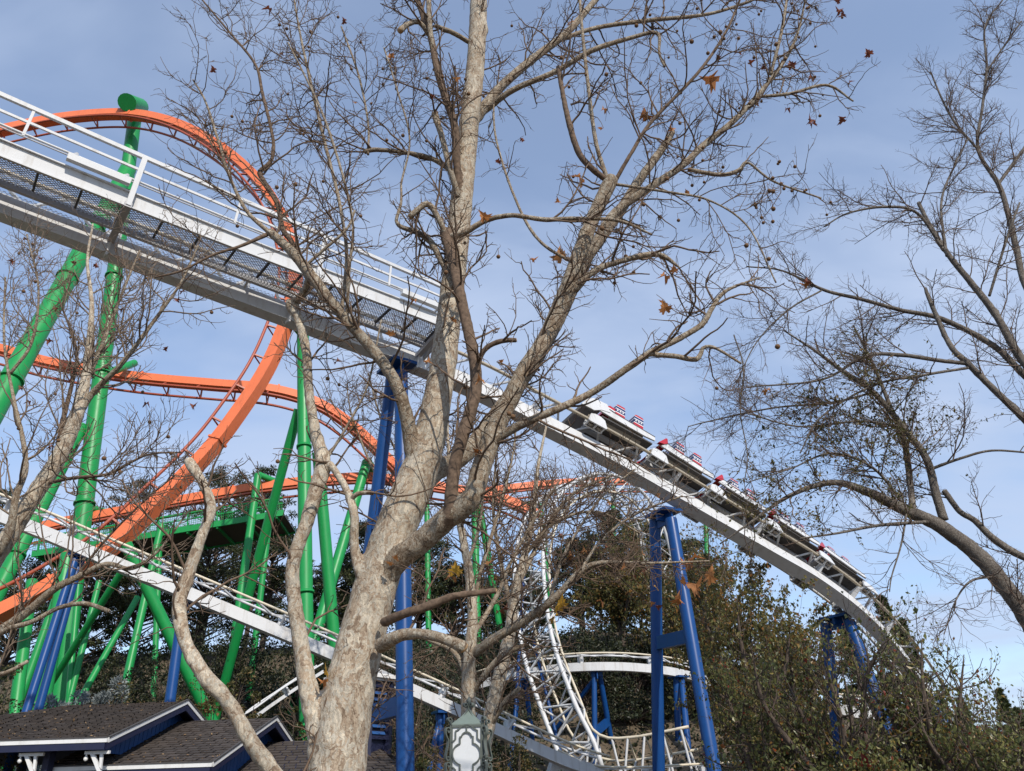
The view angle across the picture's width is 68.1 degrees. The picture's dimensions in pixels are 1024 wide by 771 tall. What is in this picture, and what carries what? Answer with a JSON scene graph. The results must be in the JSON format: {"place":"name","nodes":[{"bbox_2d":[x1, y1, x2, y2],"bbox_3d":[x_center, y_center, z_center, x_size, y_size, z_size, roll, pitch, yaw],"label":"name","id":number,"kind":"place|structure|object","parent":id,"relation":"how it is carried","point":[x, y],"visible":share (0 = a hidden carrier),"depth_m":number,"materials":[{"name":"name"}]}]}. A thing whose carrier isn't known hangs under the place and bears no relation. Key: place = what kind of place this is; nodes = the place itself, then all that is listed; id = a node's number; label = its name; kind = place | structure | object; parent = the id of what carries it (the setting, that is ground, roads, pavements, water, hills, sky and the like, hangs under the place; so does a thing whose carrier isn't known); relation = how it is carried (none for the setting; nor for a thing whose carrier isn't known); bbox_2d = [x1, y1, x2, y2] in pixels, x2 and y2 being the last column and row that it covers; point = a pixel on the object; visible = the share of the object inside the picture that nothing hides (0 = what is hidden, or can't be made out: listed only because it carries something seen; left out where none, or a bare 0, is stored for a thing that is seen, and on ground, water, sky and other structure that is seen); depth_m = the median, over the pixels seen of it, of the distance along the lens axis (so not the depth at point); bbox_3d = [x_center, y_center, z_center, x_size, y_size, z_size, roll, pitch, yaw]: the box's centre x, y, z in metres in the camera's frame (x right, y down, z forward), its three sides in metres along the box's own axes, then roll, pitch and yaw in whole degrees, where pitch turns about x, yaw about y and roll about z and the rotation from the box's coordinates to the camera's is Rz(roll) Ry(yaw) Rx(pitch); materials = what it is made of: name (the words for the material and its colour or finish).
{"place":"outdoors","nodes":[
{"label":"outdoors","id":0,"kind":"place"},
{"bbox_2d":[0,631,1008,770],"bbox_3d":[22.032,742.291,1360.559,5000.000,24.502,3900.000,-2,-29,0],"label":"ground","id":1,"kind":"structure","parent":0,"point":[630,732],"depth_m":44.18,"materials":[{"name":"green plant"}]},
{"bbox_2d":[0,655,35,770],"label":"shrub","id":2,"kind":"object","parent":1,"relation":"on","point":[11,676],"visible":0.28,"depth_m":31.51,"materials":[{"name":"green plant"}]},
{"bbox_2d":[0,554,56,670],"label":"pine tree","id":3,"kind":"object","parent":1,"relation":"on","point":[39,610],"visible":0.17,"depth_m":64.84,"materials":[{"name":"green plant"}]},
{"bbox_2d":[1,551,69,768],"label":"green support","id":4,"kind":"object","parent":1,"relation":"on","point":[19,679],"visible":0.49,"depth_m":36.83,"materials":[{"name":"paint"}]},
{"bbox_2d":[2,552,86,770],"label":"blue support","id":5,"kind":"object","parent":1,"relation":"on","point":[50,649],"visible":0.72,"depth_m":25.91,"materials":[{"name":"paint"}]},
{"bbox_2d":[15,687,89,770],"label":"shrub","id":6,"kind":"object","parent":1,"relation":"on","point":[51,699],"visible":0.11,"depth_m":29.90,"materials":[{"name":"green plant"}]},
{"bbox_2d":[23,506,104,702],"bbox_3d":[-32.383,16.533,53.763,1.149,17.749,4.790,-5,-29,6],"label":"green support","id":7,"kind":"object","parent":1,"relation":"on","point":[34,657],"visible":0.14,"depth_m":51.55,"materials":[{"name":"paint"}]},
{"bbox_2d":[31,472,537,543],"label":"orange coaster track","id":8,"kind":"structure","parent":7,"relation":"on","point":[267,487],"depth_m":59.46,"materials":[{"name":"metal"}]},
{"bbox_2d":[0,93,148,706],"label":"green support","id":9,"kind":"object","parent":1,"relation":"on","point":[97,403],"visible":0.51,"depth_m":51.20,"materials":[{"name":"paint"}]},
{"bbox_2d":[0,108,302,624],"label":"orange coaster track","id":10,"kind":"structure","parent":9,"relation":"on","point":[232,420],"depth_m":47.30,"materials":[{"name":"metal"}]},
{"bbox_2d":[0,344,394,486],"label":"orange coaster track","id":11,"kind":"structure","parent":9,"relation":"attached to","point":[216,385],"depth_m":59.76,"materials":[{"name":"metal"}]},
{"bbox_2d":[32,568,140,663],"bbox_3d":[-34.162,18.765,61.053,7.544,9.552,7.655,-2,-29,0],"label":"pine tree","id":12,"kind":"object","parent":1,"relation":"on","point":[93,642],"visible":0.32,"depth_m":60.57,"materials":[{"name":"green plant"}]},
{"bbox_2d":[65,580,139,704],"bbox_3d":[-23.441,15.923,38.301,4.059,14.504,6.578,-2,-29,0],"label":"green support","id":13,"kind":"object","parent":1,"relation":"on","point":[74,669],"visible":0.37,"depth_m":41.49,"materials":[{"name":"paint"}]},
{"bbox_2d":[0,699,205,770],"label":"shingle roof","id":14,"kind":"structure","parent":1,"relation":"on","point":[46,739],"depth_m":19.78,"materials":[{"name":"grey paint"}]},
{"bbox_2d":[77,674,128,703],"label":"shrub","id":15,"kind":"object","parent":1,"relation":"on","point":[102,698],"visible":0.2,"depth_m":33.72,"materials":[{"name":"green plant"}]},
{"bbox_2d":[0,541,217,767],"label":"green support","id":16,"kind":"object","parent":1,"relation":"on","point":[157,609],"visible":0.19,"depth_m":37.44,"materials":[{"name":"paint"}]},
{"bbox_2d":[72,623,150,704],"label":"shrub","id":17,"kind":"object","parent":1,"relation":"on","point":[100,679],"visible":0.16,"depth_m":46.64,"materials":[{"name":"green plant"}]},
{"bbox_2d":[0,196,252,676],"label":"sycamore tree","id":18,"kind":"object","parent":1,"relation":"on","point":[22,511],"visible":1,"depth_m":10.51,"materials":[{"name":"brown plant"}]},
{"bbox_2d":[82,475,181,649],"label":"pine tree","id":19,"kind":"object","parent":1,"relation":"on","point":[112,523],"visible":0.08,"depth_m":81.01,"materials":[{"name":"green plant"}]},
{"bbox_2d":[80,553,194,663],"bbox_3d":[-30.906,17.867,63.974,9.024,11.251,9.192,-2,-29,0],"label":"pine tree","id":20,"kind":"object","parent":1,"relation":"on","point":[131,623],"visible":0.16,"depth_m":62.50,"materials":[{"name":"green plant"}]},
{"bbox_2d":[122,523,164,701],"bbox_3d":[-24.817,16.828,52.460,2.613,15.944,5.052,8,-30,-17],"label":"green support","id":21,"kind":"object","parent":1,"relation":"on","point":[133,648],"visible":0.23,"depth_m":52.63,"materials":[{"name":"paint"}]},
{"bbox_2d":[31,496,295,567],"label":"green platform","id":22,"kind":"structure","parent":21,"relation":"on","point":[226,532],"depth_m":58.01,"materials":[{"name":"paint"}]},
{"bbox_2d":[52,715,294,770],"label":"shingle roof","id":23,"kind":"structure","parent":1,"relation":"on","point":[208,745],"depth_m":19.79,"materials":[{"name":"grey paint"}]},
{"bbox_2d":[113,621,234,703],"bbox_3d":[-21.099,18.379,47.255,7.002,7.934,7.427,-2,-29,0],"label":"shrub","id":24,"kind":"object","parent":1,"relation":"on","point":[153,663],"visible":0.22,"depth_m":46.09,"materials":[{"name":"green plant"}]},
{"bbox_2d":[164,602,190,701],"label":"blue support","id":25,"kind":"object","parent":1,"relation":"on","point":[173,675],"visible":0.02,"depth_m":27.50,"materials":[{"name":"paint"}]},
{"bbox_2d":[133,543,265,648],"bbox_3d":[-26.676,17.719,65.956,10.887,11.573,10.213,22,-37,-36],"label":"pine tree","id":26,"kind":"object","parent":1,"relation":"on","point":[223,571],"visible":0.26,"depth_m":64.97,"materials":[{"name":"green plant"}]},
{"bbox_2d":[181,465,251,648],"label":"pine tree","id":27,"kind":"object","parent":1,"relation":"on","point":[218,481],"visible":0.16,"depth_m":77.22,"materials":[{"name":"green plant"}]},
{"bbox_2d":[156,611,281,719],"bbox_3d":[-18.388,18.289,49.575,7.714,7.159,7.066,24,-38,-38],"label":"shrub","id":28,"kind":"object","parent":1,"relation":"on","point":[238,663],"visible":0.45,"depth_m":48.80,"materials":[{"name":"green plant"}]},
{"bbox_2d":[189,666,263,719],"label":"shrub","id":29,"kind":"object","parent":1,"relation":"on","point":[207,705],"visible":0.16,"depth_m":34.54,"materials":[{"name":"green plant"}]},
{"bbox_2d":[228,472,274,702],"bbox_3d":[-18.811,14.414,55.090,2.224,17.847,3.429,6,-30,-14],"label":"green support","id":30,"kind":"object","parent":1,"relation":"on","point":[248,542],"visible":0.28,"depth_m":55.67,"materials":[{"name":"paint"}]},
{"bbox_2d":[219,464,297,649],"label":"pine tree","id":31,"kind":"object","parent":1,"relation":"on","point":[271,472],"visible":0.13,"depth_m":79.63,"materials":[{"name":"green plant"}]},
{"bbox_2d":[221,518,316,651],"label":"pine tree","id":32,"kind":"object","parent":1,"relation":"on","point":[275,585],"visible":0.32,"depth_m":65.29,"materials":[{"name":"green plant"}]},
{"bbox_2d":[213,330,339,739],"bbox_3d":[-14.670,9.737,46.514,13.255,29.334,6.315,-16,-32,25],"label":"green support","id":33,"kind":"object","parent":1,"relation":"on","point":[299,423],"visible":0.34,"depth_m":45.83,"materials":[{"name":"paint"}]},
{"bbox_2d":[244,663,323,716],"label":"coaster track","id":34,"kind":"structure","parent":1,"relation":"on","point":[286,691],"depth_m":35.39,"materials":[{"name":"white metal"}]},
{"bbox_2d":[255,624,329,737],"bbox_3d":[-12.604,18.436,47.297,6.610,7.134,6.654,-2,-29,0],"label":"shrub","id":35,"kind":"object","parent":1,"relation":"on","point":[285,714],"visible":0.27,"depth_m":46.02,"materials":[{"name":"green plant"}]},
{"bbox_2d":[238,740,395,770],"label":"hipped roof","id":36,"kind":"structure","parent":1,"relation":"on","point":[290,756],"depth_m":21.30,"materials":[{"name":"grey paint"}]},
{"bbox_2d":[324,673,395,755],"bbox_3d":[-4.554,9.920,22.705,2.301,2.509,2.301,-2,-29,0],"label":"cupola","id":37,"kind":"object","parent":36,"relation":"on","point":[380,738],"visible":0.17,"depth_m":22.11,"materials":[{"name":"blue paint"}]},
{"bbox_2d":[286,459,372,725],"bbox_3d":[-12.731,13.995,54.840,1.269,20.628,7.724,-16,-32,24],"label":"green support","id":38,"kind":"object","parent":1,"relation":"on","point":[341,547],"visible":0.26,"depth_m":55.75,"materials":[{"name":"paint"}]},
{"bbox_2d":[313,563,353,644],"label":"pine tree","id":39,"kind":"object","parent":1,"relation":"on","point":[317,595],"visible":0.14,"depth_m":64.04,"materials":[{"name":"green plant"}]},
{"bbox_2d":[315,517,421,623],"bbox_3d":[-11.777,16.587,64.033,9.216,11.067,9.145,-2,-29,0],"label":"pine tree","id":40,"kind":"object","parent":1,"relation":"on","point":[349,566],"visible":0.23,"depth_m":62.80,"materials":[{"name":"green plant"}]},
{"bbox_2d":[363,355,416,770],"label":"blue support","id":41,"kind":"object","parent":1,"relation":"on","point":[400,708],"visible":0.33,"depth_m":18.87,"materials":[{"name":"paint"}]},
{"bbox_2d":[0,167,955,720],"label":"coaster track","id":42,"kind":"structure","parent":41,"relation":"on","point":[244,297],"depth_m":24.45,"materials":[{"name":"metal"}]},
{"bbox_2d":[0,91,439,369],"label":"catwalk","id":43,"kind":"object","parent":42,"relation":"on","point":[38,164],"visible":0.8,"depth_m":18.96,"materials":[{"name":"white paint"}]},
{"bbox_2d":[562,398,654,460],"bbox_3d":[3.274,1.620,27.137,3.288,1.747,1.825,16,-34,-29],"label":"coaster car","id":44,"kind":"object","parent":42,"relation":"on","point":[612,418],"visible":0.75,"depth_m":26.78,"materials":[{"name":"white paint"}]},
{"bbox_2d":[627,438,713,496],"bbox_3d":[5.646,3.063,27.934,3.066,1.857,1.864,16,-34,-29],"label":"coaster car","id":45,"kind":"object","parent":42,"relation":"on","point":[695,465],"visible":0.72,"depth_m":27.53,"materials":[{"name":"white paint"}]},
{"bbox_2d":[681,474,768,530],"bbox_3d":[7.887,4.508,28.614,3.076,1.952,1.919,16,-34,-29],"label":"coaster car","id":46,"kind":"object","parent":42,"relation":"on","point":[722,506],"visible":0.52,"depth_m":28.20,"materials":[{"name":"white paint"}]},
{"bbox_2d":[737,509,819,563],"bbox_3d":[10.117,5.946,29.299,3.085,2.033,1.970,18,-34,-31],"label":"coaster car","id":47,"kind":"object","parent":42,"relation":"on","point":[797,534],"visible":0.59,"depth_m":28.97,"materials":[{"name":"white paint"}]},
{"bbox_2d":[789,542,877,612],"bbox_3d":[12.384,7.656,29.933,3.340,2.671,2.097,16,-34,-29],"label":"coaster car","id":48,"kind":"object","parent":42,"relation":"on","point":[828,554],"visible":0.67,"depth_m":29.72,"materials":[{"name":"white paint"}]},
{"bbox_2d":[320,354,481,770],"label":"sycamore tree","id":49,"kind":"object","parent":1,"relation":"on","point":[372,392],"visible":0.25,"depth_m":26.24,"materials":[{"name":"brown plant"}]},
{"bbox_2d":[391,678,451,770],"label":"shrub","id":50,"kind":"object","parent":1,"relation":"on","point":[422,722],"visible":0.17,"depth_m":34.95,"materials":[{"name":"green plant"}]},
{"bbox_2d":[424,505,431,651],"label":"green support","id":51,"kind":"object","parent":1,"relation":"on","point":[428,576],"visible":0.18,"depth_m":62.06,"materials":[{"name":"paint"}]},
{"bbox_2d":[394,537,464,628],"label":"pine tree","id":52,"kind":"object","parent":1,"relation":"on","point":[436,547],"visible":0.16,"depth_m":64.86,"materials":[{"name":"green plant"}]},
{"bbox_2d":[414,720,448,770],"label":"shrub","id":53,"kind":"object","parent":1,"relation":"on","point":[421,759],"visible":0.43,"depth_m":24.37,"materials":[{"name":"green plant"}]},
{"bbox_2d":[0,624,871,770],"bbox_3d":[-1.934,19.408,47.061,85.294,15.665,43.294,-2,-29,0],"label":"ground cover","id":54,"kind":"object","parent":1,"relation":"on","point":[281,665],"visible":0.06,"depth_m":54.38,"materials":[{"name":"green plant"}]},
{"bbox_2d":[387,612,485,755],"bbox_3d":[-5.208,17.378,43.539,7.454,7.967,6.575,-15,-32,22],"label":"shrub","id":55,"kind":"object","parent":1,"relation":"on","point":[427,645],"visible":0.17,"depth_m":43.38,"materials":[{"name":"green plant"}]},
{"bbox_2d":[429,710,448,770],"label":"blue support","id":56,"kind":"object","parent":1,"relation":"on","point":[441,716],"visible":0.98,"depth_m":30.51,"materials":[{"name":"paint"}]},
{"bbox_2d":[0,493,609,770],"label":"coaster track","id":57,"kind":"structure","parent":56,"relation":"on","point":[278,630],"depth_m":29.44,"materials":[{"name":"white metal"}]},
{"bbox_2d":[414,558,490,635],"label":"pine tree","id":58,"kind":"object","parent":1,"relation":"on","point":[453,605],"visible":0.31,"depth_m":62.30,"materials":[{"name":"green plant"}]},
{"bbox_2d":[414,654,502,770],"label":"shrub","id":59,"kind":"object","parent":1,"relation":"on","point":[455,699],"visible":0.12,"depth_m":36.45,"materials":[{"name":"green plant"}]},
{"bbox_2d":[444,697,492,770],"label":"lantern","id":60,"kind":"object","parent":1,"relation":"on","point":[468,730],"visible":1,"depth_m":10.32,"materials":[{"name":"white glass"}]},
{"bbox_2d":[86,0,879,770],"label":"sycamore tree","id":61,"kind":"object","parent":1,"relation":"on","point":[338,712],"visible":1,"depth_m":7.46,"materials":[{"name":"brown plant"}]},
{"bbox_2d":[430,610,541,730],"bbox_3d":[-2.230,17.167,45.490,7.340,7.282,6.807,23,-37,-37],"label":"shrub","id":62,"kind":"object","parent":1,"relation":"on","point":[477,668],"visible":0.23,"depth_m":44.93,"materials":[{"name":"green plant"}]},
{"bbox_2d":[471,504,502,657],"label":"green support","id":63,"kind":"object","parent":1,"relation":"on","point":[497,616],"visible":0.16,"depth_m":60.03,"materials":[{"name":"paint"}]},
{"bbox_2d":[492,734,532,770],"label":"shrub","id":64,"kind":"object","parent":1,"relation":"on","point":[519,757],"visible":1,"depth_m":21.51,"materials":[{"name":"green plant"}]},
{"bbox_2d":[488,710,541,770],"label":"shrub","id":65,"kind":"object","parent":1,"relation":"on","point":[505,748],"visible":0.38,"depth_m":34.80,"materials":[{"name":"green plant"}]},
{"bbox_2d":[480,567,556,635],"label":"pine tree","id":66,"kind":"object","parent":1,"relation":"on","point":[503,616],"visible":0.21,"depth_m":61.84,"materials":[{"name":"green plant"}]},
{"bbox_2d":[477,615,571,694],"bbox_3d":[0.716,17.430,49.749,6.759,5.458,7.408,-2,-29,0],"label":"shrub","id":67,"kind":"object","parent":1,"relation":"on","point":[536,665],"visible":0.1,"depth_m":48.77,"materials":[{"name":"green plant"}]},
{"bbox_2d":[510,520,560,770],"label":"blue support","id":68,"kind":"object","parent":1,"relation":"on","point":[547,701],"visible":0.23,"depth_m":41.11,"materials":[{"name":"paint"}]},
{"bbox_2d":[419,394,664,770],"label":"sycamore tree","id":69,"kind":"object","parent":1,"relation":"on","point":[495,706],"visible":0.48,"depth_m":17.36,"materials":[{"name":"brown plant"}]},
{"bbox_2d":[403,393,728,770],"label":"sycamore tree","id":70,"kind":"object","parent":1,"relation":"on","point":[470,685],"visible":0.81,"depth_m":13.72,"materials":[{"name":"brown plant"}]},
{"bbox_2d":[545,671,613,763],"bbox_3d":[3.444,18.798,42.208,4.562,5.130,2.713,-13,-31,19],"label":"blue support","id":71,"kind":"object","parent":1,"relation":"on","point":[602,725],"visible":0.52,"depth_m":41.93,"materials":[{"name":"paint"}]},
{"bbox_2d":[476,652,710,688],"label":"coaster track","id":72,"kind":"structure","parent":71,"relation":"on","point":[580,665],"depth_m":42.43,"materials":[{"name":"white metal"}]},
{"bbox_2d":[551,535,607,631],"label":"conifer tree","id":73,"kind":"object","parent":1,"relation":"on","point":[565,579],"visible":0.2,"depth_m":65.34,"materials":[{"name":"green plant"}]},
{"bbox_2d":[545,615,638,708],"bbox_3d":[4.637,17.144,47.261,5.230,5.717,6.371,-25,-37,36],"label":"shrub","id":74,"kind":"object","parent":1,"relation":"on","point":[613,686],"visible":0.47,"depth_m":46.54,"materials":[{"name":"green plant"}]},
{"bbox_2d":[513,472,697,770],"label":"loop track","id":75,"kind":"structure","parent":1,"relation":"on","point":[591,741],"depth_m":39.90,"materials":[{"name":"white metal"}]},
{"bbox_2d":[575,509,645,631],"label":"conifer tree","id":76,"kind":"object","parent":1,"relation":"on","point":[614,525],"visible":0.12,"depth_m":67.12,"materials":[{"name":"green plant"}]},
{"bbox_2d":[559,522,674,658],"bbox_3d":[7.985,14.957,56.521,8.706,10.379,8.856,-14,-31,21],"label":"pear tree","id":77,"kind":"object","parent":1,"relation":"on","point":[616,608],"visible":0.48,"depth_m":55.62,"materials":[{"name":"green plant"}]},
{"bbox_2d":[586,687,672,724],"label":"shrub","id":78,"kind":"object","parent":1,"relation":"on","point":[638,704],"visible":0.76,"depth_m":43.48,"materials":[{"name":"green plant"}]},
{"bbox_2d":[586,611,676,693],"bbox_3d":[7.914,17.646,49.800,6.627,5.178,5.831,-9,-30,13],"label":"shrub","id":79,"kind":"object","parent":1,"relation":"on","point":[646,649],"visible":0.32,"depth_m":48.90,"materials":[{"name":"green plant"}]},
{"bbox_2d":[617,520,673,620],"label":"conifer tree","id":80,"kind":"object","parent":1,"relation":"on","point":[642,525],"visible":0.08,"depth_m":64.38,"materials":[{"name":"green plant"}]},
{"bbox_2d":[668,675,691,762],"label":"blue support","id":81,"kind":"object","parent":1,"relation":"on","point":[678,687],"visible":0.59,"depth_m":42.08,"materials":[{"name":"paint"}]},
{"bbox_2d":[547,749,812,770],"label":"coaster track","id":82,"kind":"structure","parent":1,"relation":"on","point":[552,767],"depth_m":33.12,"materials":[{"name":"white metal"}]},
{"bbox_2d":[606,513,756,668],"bbox_3d":[11.400,14.196,49.062,7.759,13.115,9.712,24,-38,-38],"label":"pear tree","id":83,"kind":"object","parent":1,"relation":"on","point":[673,627],"visible":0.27,"depth_m":48.76,"materials":[{"name":"green plant"}]},
{"bbox_2d":[645,506,721,770],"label":"blue support","id":84,"kind":"object","parent":1,"relation":"on","point":[687,635],"visible":0.89,"depth_m":24.97,"materials":[{"name":"paint"}]},
{"bbox_2d":[648,645,744,711],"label":"shrub","id":85,"kind":"object","parent":1,"relation":"on","point":[668,688],"visible":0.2,"depth_m":46.01,"materials":[{"name":"green plant"}]},
{"bbox_2d":[661,536,736,628],"bbox_3d":[15.092,17.565,63.182,7.404,10.048,7.742,-2,-29,0],"label":"conifer tree","id":86,"kind":"object","parent":1,"relation":"on","point":[700,547],"visible":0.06,"depth_m":63.97,"materials":[{"name":"green plant"}]},
{"bbox_2d":[703,524,708,569],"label":"green support","id":87,"kind":"object","parent":1,"relation":"on","point":[705,547],"depth_m":66.66,"materials":[{"name":"paint"}]},
{"bbox_2d":[485,478,646,503],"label":"orange coaster track","id":88,"kind":"structure","parent":87,"relation":"on","point":[517,485],"depth_m":70.52,"materials":[{"name":"metal"}]},
{"bbox_2d":[643,537,832,770],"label":"pear tree","id":89,"kind":"object","parent":1,"relation":"on","point":[739,630],"visible":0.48,"depth_m":27.17,"materials":[{"name":"green plant"}]},
{"bbox_2d":[686,637,830,770],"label":"pear tree","id":90,"kind":"object","parent":1,"relation":"on","point":[739,734],"visible":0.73,"depth_m":11.91,"materials":[{"name":"green plant"}]},
{"bbox_2d":[707,578,859,765],"bbox_3d":[12.444,13.711,34.101,6.670,10.306,5.734,-2,-29,0],"label":"pear tree","id":91,"kind":"object","parent":1,"relation":"on","point":[793,670],"visible":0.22,"depth_m":34.26,"materials":[{"name":"green plant"}]},
{"bbox_2d":[709,587,958,770],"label":"pear tree","id":92,"kind":"object","parent":1,"relation":"on","point":[851,750],"visible":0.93,"depth_m":11.18,"materials":[{"name":"green plant"}]},
{"bbox_2d":[650,0,1023,672],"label":"elm tree","id":93,"kind":"object","parent":1,"relation":"on","point":[976,554],"visible":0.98,"depth_m":9.21,"materials":[{"name":"brown plant"}]},
{"bbox_2d":[819,612,898,757],"bbox_3d":[13.055,12.874,28.070,1.125,8.469,4.805,8,-30,-17],"label":"blue support","id":94,"kind":"object","parent":1,"relation":"on","point":[836,620],"visible":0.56,"depth_m":29.44,"materials":[{"name":"paint"}]},
{"bbox_2d":[836,629,895,706],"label":"conifer tree","id":95,"kind":"object","parent":1,"relation":"on","point":[853,685],"visible":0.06,"depth_m":54.38,"materials":[{"name":"green plant"}]},
{"bbox_2d":[873,594,916,702],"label":"conifer tree","id":96,"kind":"object","parent":1,"relation":"on","point":[888,608],"visible":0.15,"depth_m":58.11,"materials":[{"name":"green plant"}]},
{"bbox_2d":[806,584,1016,770],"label":"pear tree","id":97,"kind":"object","parent":1,"relation":"on","point":[914,752],"visible":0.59,"depth_m":12.23,"materials":[{"name":"green plant"}]},
{"bbox_2d":[878,665,1023,770],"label":"pear tree","id":98,"kind":"object","parent":1,"relation":"on","point":[1000,741],"visible":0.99,"depth_m":10.78,"materials":[{"name":"green plant"}]},
{"bbox_2d":[888,682,1023,770],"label":"pear tree","id":99,"kind":"object","parent":1,"relation":"on","point":[996,714],"visible":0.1,"depth_m":26.25,"materials":[{"name":"green plant"}]},
{"bbox_2d":[994,687,1021,734],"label":"conifer tree","id":100,"kind":"object","parent":1,"relation":"on","point":[1006,704],"visible":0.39,"depth_m":86.94,"materials":[{"name":"green plant"}]},
{"bbox_2d":[0,0,1023,730],"label":"sky","id":101,"kind":"structure","parent":0,"point":[57,56],"materials":[{"name":"blue"}]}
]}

